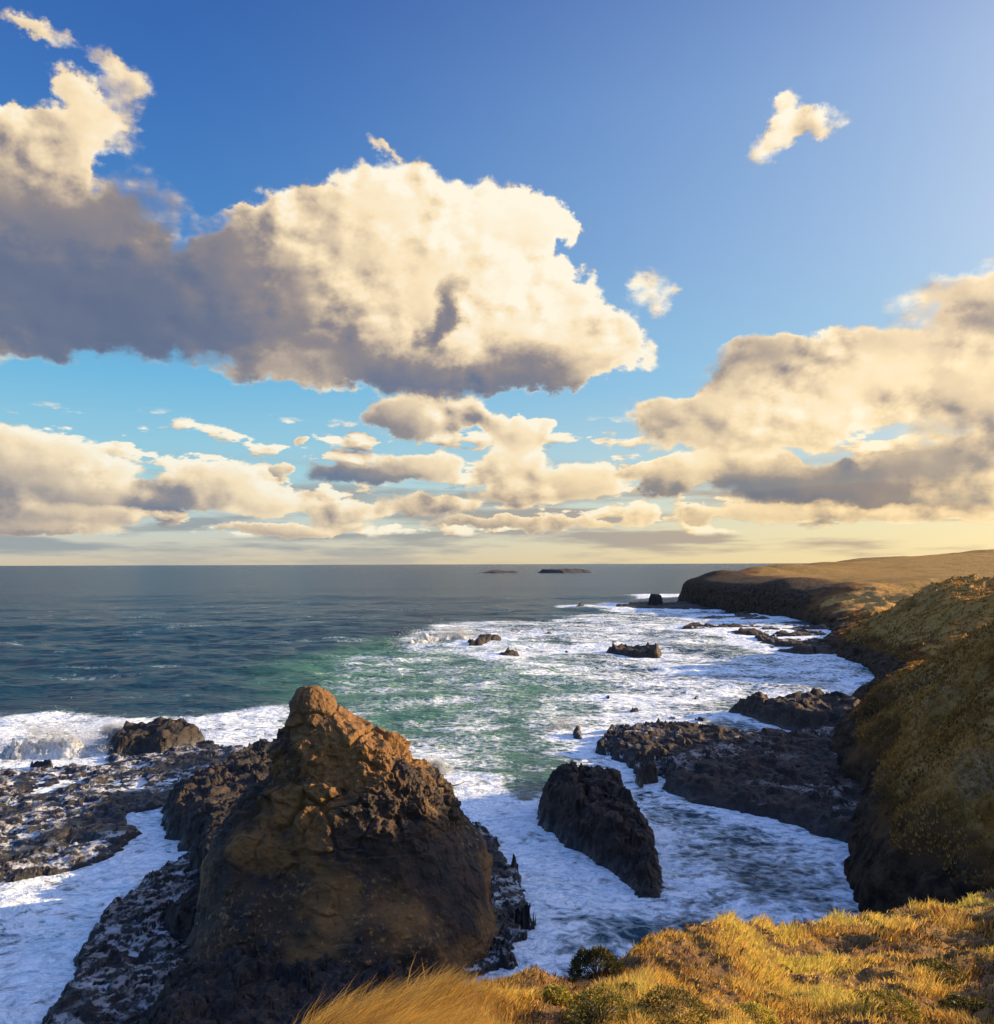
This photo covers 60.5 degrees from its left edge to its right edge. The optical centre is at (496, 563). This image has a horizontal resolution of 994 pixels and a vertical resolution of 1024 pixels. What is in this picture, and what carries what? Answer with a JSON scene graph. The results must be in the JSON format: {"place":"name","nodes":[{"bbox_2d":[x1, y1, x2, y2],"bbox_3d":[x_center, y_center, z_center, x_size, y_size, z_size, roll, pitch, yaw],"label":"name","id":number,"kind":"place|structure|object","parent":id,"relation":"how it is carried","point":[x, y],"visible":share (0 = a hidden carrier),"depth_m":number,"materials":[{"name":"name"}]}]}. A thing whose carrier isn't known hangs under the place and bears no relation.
{"place":"outdoors","nodes":[
{"label":"outdoors","id":0,"kind":"place"},
{"bbox_2d":[0,563,874,1023],"bbox_3d":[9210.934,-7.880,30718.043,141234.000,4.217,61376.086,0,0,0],"label":"sea","id":1,"kind":"structure","parent":0,"point":[228,655],"depth_m":142.28,"materials":[{"name":"liquid"}]},
{"bbox_2d":[0,697,112,760],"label":"breaking wave","id":2,"kind":"object","parent":1,"relation":"on","point":[60,748],"visible":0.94,"depth_m":95.79,"materials":[{"name":"white liquid"}]},
{"bbox_2d":[87,716,128,745],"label":"breaking wave","id":3,"kind":"object","parent":1,"relation":"on","point":[110,732],"visible":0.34,"depth_m":103.36,"materials":[{"name":"white liquid"}]},
{"bbox_2d":[42,851,199,1023],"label":"reef shelf","id":4,"kind":"object","parent":1,"relation":"in","point":[131,954],"visible":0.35,"depth_m":45.53,"materials":[{"name":"grey stone"}]},
{"bbox_2d":[0,740,247,882],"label":"reef shelf","id":5,"kind":"object","parent":1,"relation":"in","point":[44,834],"visible":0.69,"depth_m":75.38,"materials":[{"name":"grey stone"}]},
{"bbox_2d":[30,759,52,767],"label":"boulder","id":6,"kind":"object","parent":5,"relation":"on","point":[37,763],"visible":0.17,"depth_m":90.45,"materials":[{"name":"grey stone"}]},
{"bbox_2d":[103,717,204,754],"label":"boulder","id":7,"kind":"object","parent":1,"relation":"in","point":[158,735],"visible":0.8,"depth_m":99.42,"materials":[{"name":"stone"}]},
{"bbox_2d":[160,738,271,879],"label":"rock ledge","id":8,"kind":"object","parent":1,"relation":"in","point":[197,806],"visible":0.41,"depth_m":71.43,"materials":[{"name":"grey stone"}]},
{"bbox_2d":[144,878,413,1023],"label":"rock ledge","id":9,"kind":"object","parent":1,"relation":"in","point":[236,984],"visible":0.44,"depth_m":40.05,"materials":[{"name":"stone"}]},
{"bbox_2d":[185,685,499,985],"bbox_3d":[-9.361,15.174,50.687,19.516,15.735,21.403,0,0,0],"label":"pyramid rock","id":10,"kind":"object","parent":1,"relation":"in","point":[340,833],"visible":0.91,"depth_m":45.85,"materials":[{"name":"brown stone"}]},
{"bbox_2d":[387,622,480,648],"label":"breaking wave","id":11,"kind":"object","parent":1,"relation":"on","point":[427,638],"visible":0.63,"depth_m":226.07,"materials":[{"name":"white liquid"}]},
{"bbox_2d":[419,756,457,774],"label":"breaking wave","id":12,"kind":"object","parent":1,"relation":"on","point":[439,765],"visible":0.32,"depth_m":88.61,"materials":[{"name":"white liquid"}]},
{"bbox_2d":[468,634,500,645],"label":"boulder","id":13,"kind":"object","parent":1,"relation":"in","point":[481,639],"visible":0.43,"depth_m":215.12,"materials":[{"name":"stone"}]},
{"bbox_2d":[462,821,530,978],"bbox_3d":[-0.108,21.817,59.047,5.908,2.166,32.336,0,0,0],"label":"reef shelf","id":14,"kind":"object","parent":1,"relation":"in","point":[508,899],"visible":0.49,"depth_m":52.48,"materials":[{"name":"grey stone"}]},
{"bbox_2d":[483,570,518,573],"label":"islet","id":15,"kind":"object","parent":1,"relation":"on","point":[496,572],"visible":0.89,"depth_m":1989.28,"materials":[{"name":"grey stone"}]},
{"bbox_2d":[499,647,519,655],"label":"boulder","id":16,"kind":"object","parent":1,"relation":"in","point":[508,652],"visible":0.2,"depth_m":185.80,"materials":[{"name":"stone"}]},
{"bbox_2d":[511,853,517,869],"bbox_3d":[1.347,21.505,59.060,1.197,2.782,1.360,0,0,0],"label":"boulder","id":17,"kind":"object","parent":1,"relation":"in","point":[514,864],"visible":0.21,"depth_m":59.12,"materials":[{"name":"grey stone"}]},
{"bbox_2d":[515,905,535,929],"bbox_3d":[1.691,21.490,50.279,1.466,2.809,1.084,0,0,0],"label":"boulder","id":18,"kind":"object","parent":1,"relation":"in","point":[522,916],"visible":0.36,"depth_m":50.13,"materials":[{"name":"grey stone"}]},
{"bbox_2d":[535,714,593,730],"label":"breaking wave","id":19,"kind":"object","parent":1,"relation":"on","point":[557,726],"visible":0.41,"depth_m":110.66,"materials":[{"name":"white liquid"}]},
{"bbox_2d":[537,568,592,573],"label":"islet","id":20,"kind":"object","parent":1,"relation":"on","point":[564,571],"visible":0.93,"depth_m":1974.14,"materials":[{"name":"grey stone"}]},
{"bbox_2d":[573,725,581,738],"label":"boulder","id":21,"kind":"object","parent":1,"relation":"in","point":[577,733],"visible":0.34,"depth_m":105.47,"materials":[{"name":"grey stone"}]},
{"bbox_2d":[536,760,664,897],"bbox_3d":[7.731,19.840,65.250,10.175,6.072,23.775,0,0,0],"label":"sea stack","id":22,"kind":"object","parent":1,"relation":"in","point":[595,814],"visible":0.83,"depth_m":64.38,"materials":[{"name":"grey stone"}]},
{"bbox_2d":[606,642,661,657],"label":"boulder","id":23,"kind":"object","parent":1,"relation":"in","point":[647,650],"visible":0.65,"depth_m":190.90,"materials":[{"name":"brown stone"}]},
{"bbox_2d":[630,707,638,712],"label":"boulder","id":24,"kind":"object","parent":1,"relation":"in","point":[634,710],"visible":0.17,"depth_m":120.40,"materials":[{"name":"grey stone"}]},
{"bbox_2d":[595,718,695,775],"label":"reef shelf","id":25,"kind":"object","parent":1,"relation":"in","point":[607,741],"visible":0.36,"depth_m":95.80,"materials":[{"name":"brown stone"}]},
{"bbox_2d":[635,760,658,787],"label":"boulder","id":26,"kind":"object","parent":1,"relation":"in","point":[648,773],"visible":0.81,"depth_m":83.47,"materials":[{"name":"grey stone"}]},
{"bbox_2d":[616,601,716,609],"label":"reef shelf","id":27,"kind":"object","parent":1,"relation":"in","point":[679,605],"visible":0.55,"depth_m":390.54,"materials":[{"name":"stone"}]},
{"bbox_2d":[648,594,662,605],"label":"sea stack","id":28,"kind":"object","parent":27,"relation":"on","point":[655,599],"visible":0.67,"depth_m":411.60,"materials":[{"name":"grey stone"}]},
{"bbox_2d":[695,717,707,721],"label":"boulder","id":29,"kind":"object","parent":1,"relation":"in","point":[701,719],"visible":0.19,"depth_m":113.60,"materials":[{"name":"grey stone"}]},
{"bbox_2d":[696,613,769,619],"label":"rock spur","id":30,"kind":"structure","parent":1,"relation":"in","point":[748,616],"depth_m":329.31,"materials":[{"name":"grey stone"}]},
{"bbox_2d":[610,721,863,842],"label":"rock platform","id":31,"kind":"object","parent":1,"relation":"in","point":[792,777],"visible":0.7,"depth_m":82.18,"materials":[{"name":"grey stone"}]},
{"bbox_2d":[682,622,828,637],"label":"rock spur","id":32,"kind":"structure","parent":1,"relation":"in","point":[755,632],"depth_m":254.57,"materials":[{"name":"stone"}]},
{"bbox_2d":[728,688,859,730],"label":"rock spur","id":33,"kind":"structure","parent":1,"relation":"in","point":[813,707],"depth_m":113.29,"materials":[{"name":"grey stone"}]},
{"bbox_2d":[755,635,837,654],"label":"rock spur","id":34,"kind":"structure","parent":1,"relation":"in","point":[805,647],"depth_m":206.90,"materials":[{"name":"grey stone"}]},
{"bbox_2d":[0,0,993,565],"label":"sky","id":35,"kind":"structure","parent":0,"point":[282,282],"materials":[{"name":"blue"}]},
{"bbox_2d":[294,890,993,1023],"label":"clifftop ground","id":36,"kind":"structure","parent":0,"point":[862,942],"depth_m":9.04,"materials":[{"name":"yellow plant"}]},
{"bbox_2d":[539,983,572,1006],"bbox_3d":[0.444,3.320,6.554,0.295,0.161,0.290,0,0,-17],"label":"cushion bush","id":37,"kind":"object","parent":36,"relation":"on","point":[560,991],"visible":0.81,"depth_m":6.52,"materials":[{"name":"yellow plant"}]},
{"bbox_2d":[580,999,604,1018],"bbox_3d":[0.722,3.256,6.219,0.248,0.108,0.241,0,0,0],"label":"cushion bush","id":38,"kind":"object","parent":36,"relation":"on","point":[593,1004],"visible":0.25,"depth_m":6.25,"materials":[{"name":"green plant"}]},
{"bbox_2d":[578,1003,611,1023],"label":"cushion bush","id":39,"kind":"object","parent":36,"relation":"on","point":[602,1010],"visible":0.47,"depth_m":6.09,"materials":[{"name":"green plant"}]},
{"bbox_2d":[566,944,625,981],"bbox_3d":[0.898,3.571,7.660,0.551,0.293,0.537,0,0,0],"label":"cushion bush","id":40,"kind":"object","parent":36,"relation":"on","point":[601,955],"visible":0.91,"depth_m":7.59,"materials":[{"name":"green plant"}]},
{"bbox_2d":[562,983,634,1023],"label":"cushion bush","id":41,"kind":"object","parent":36,"relation":"on","point":[595,993],"visible":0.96,"depth_m":6.05,"materials":[{"name":"green plant"}]},
{"bbox_2d":[592,994,611,1008],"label":"cushion bush","id":42,"kind":"object","parent":36,"relation":"on","point":[601,999],"visible":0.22,"depth_m":6.33,"materials":[{"name":"green plant"}]},
{"bbox_2d":[617,981,643,996],"bbox_3d":[1.063,3.367,6.734,0.251,0.125,0.241,0,0,0],"label":"cushion bush","id":43,"kind":"object","parent":36,"relation":"on","point":[625,983],"visible":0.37,"depth_m":6.74,"materials":[{"name":"green plant"}]},
{"bbox_2d":[629,1002,651,1020],"bbox_3d":[1.021,3.264,6.186,0.260,0.121,0.251,0,0,-30],"label":"cushion bush","id":44,"kind":"object","parent":36,"relation":"on","point":[638,1004],"visible":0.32,"depth_m":6.19,"materials":[{"name":"green plant"}]},
{"bbox_2d":[639,983,712,1023],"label":"cushion bush","id":45,"kind":"object","parent":36,"relation":"on","point":[703,1018],"visible":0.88,"depth_m":6.18,"materials":[{"name":"green plant"}]},
{"bbox_2d":[733,1002,784,1023],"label":"cushion bush","id":46,"kind":"object","parent":36,"relation":"on","point":[750,1007],"visible":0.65,"depth_m":6.84,"materials":[{"name":"yellow plant"}]},
{"bbox_2d":[855,989,922,1023],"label":"cushion bush","id":47,"kind":"object","parent":36,"relation":"on","point":[905,1001],"visible":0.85,"depth_m":7.52,"materials":[{"name":"green plant"}]},
{"bbox_2d":[905,956,967,985],"bbox_3d":[4.831,4.468,9.384,0.674,0.250,0.654,0,0,0],"label":"cushion bush","id":48,"kind":"object","parent":36,"relation":"on","point":[944,965],"visible":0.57,"depth_m":9.36,"materials":[{"name":"green plant"}]},
{"bbox_2d":[935,992,990,1017],"bbox_3d":[4.498,4.247,8.158,0.540,0.194,0.546,0,0,0],"label":"cushion bush","id":49,"kind":"object","parent":36,"relation":"on","point":[950,1000],"visible":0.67,"depth_m":8.17,"materials":[{"name":"green plant"}]},
{"bbox_2d":[759,990,783,1007],"bbox_3d":[2.409,3.860,7.542,0.296,0.143,0.285,0,0,-42],"label":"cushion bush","id":50,"kind":"object","parent":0,"point":[768,994],"visible":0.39,"depth_m":7.55,"materials":[{"name":"plant"}]},
{"bbox_2d":[778,963,792,973],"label":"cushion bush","id":51,"kind":"object","parent":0,"point":[786,967],"visible":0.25,"depth_m":9.00,"materials":[{"name":"plant"}]},
{"bbox_2d":[786,991,814,1000],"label":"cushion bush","id":52,"kind":"object","parent":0,"point":[798,994],"visible":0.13,"depth_m":7.94,"materials":[{"name":"plant"}]},
{"bbox_2d":[678,549,993,916],"bbox_3d":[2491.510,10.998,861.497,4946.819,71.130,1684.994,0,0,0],"label":"headland","id":53,"kind":"structure","parent":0,"point":[882,875],"depth_m":80.19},
{"bbox_2d":[837,573,993,887],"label":"hillside grass","id":54,"kind":"structure","parent":53,"relation":"on","point":[861,728],"depth_m":69.81,"materials":[{"name":"green plant"}]},
{"bbox_2d":[851,989,866,996],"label":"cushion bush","id":55,"kind":"object","parent":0,"point":[854,991],"visible":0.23,"depth_m":7.91,"materials":[{"name":"plant"}]}
]}

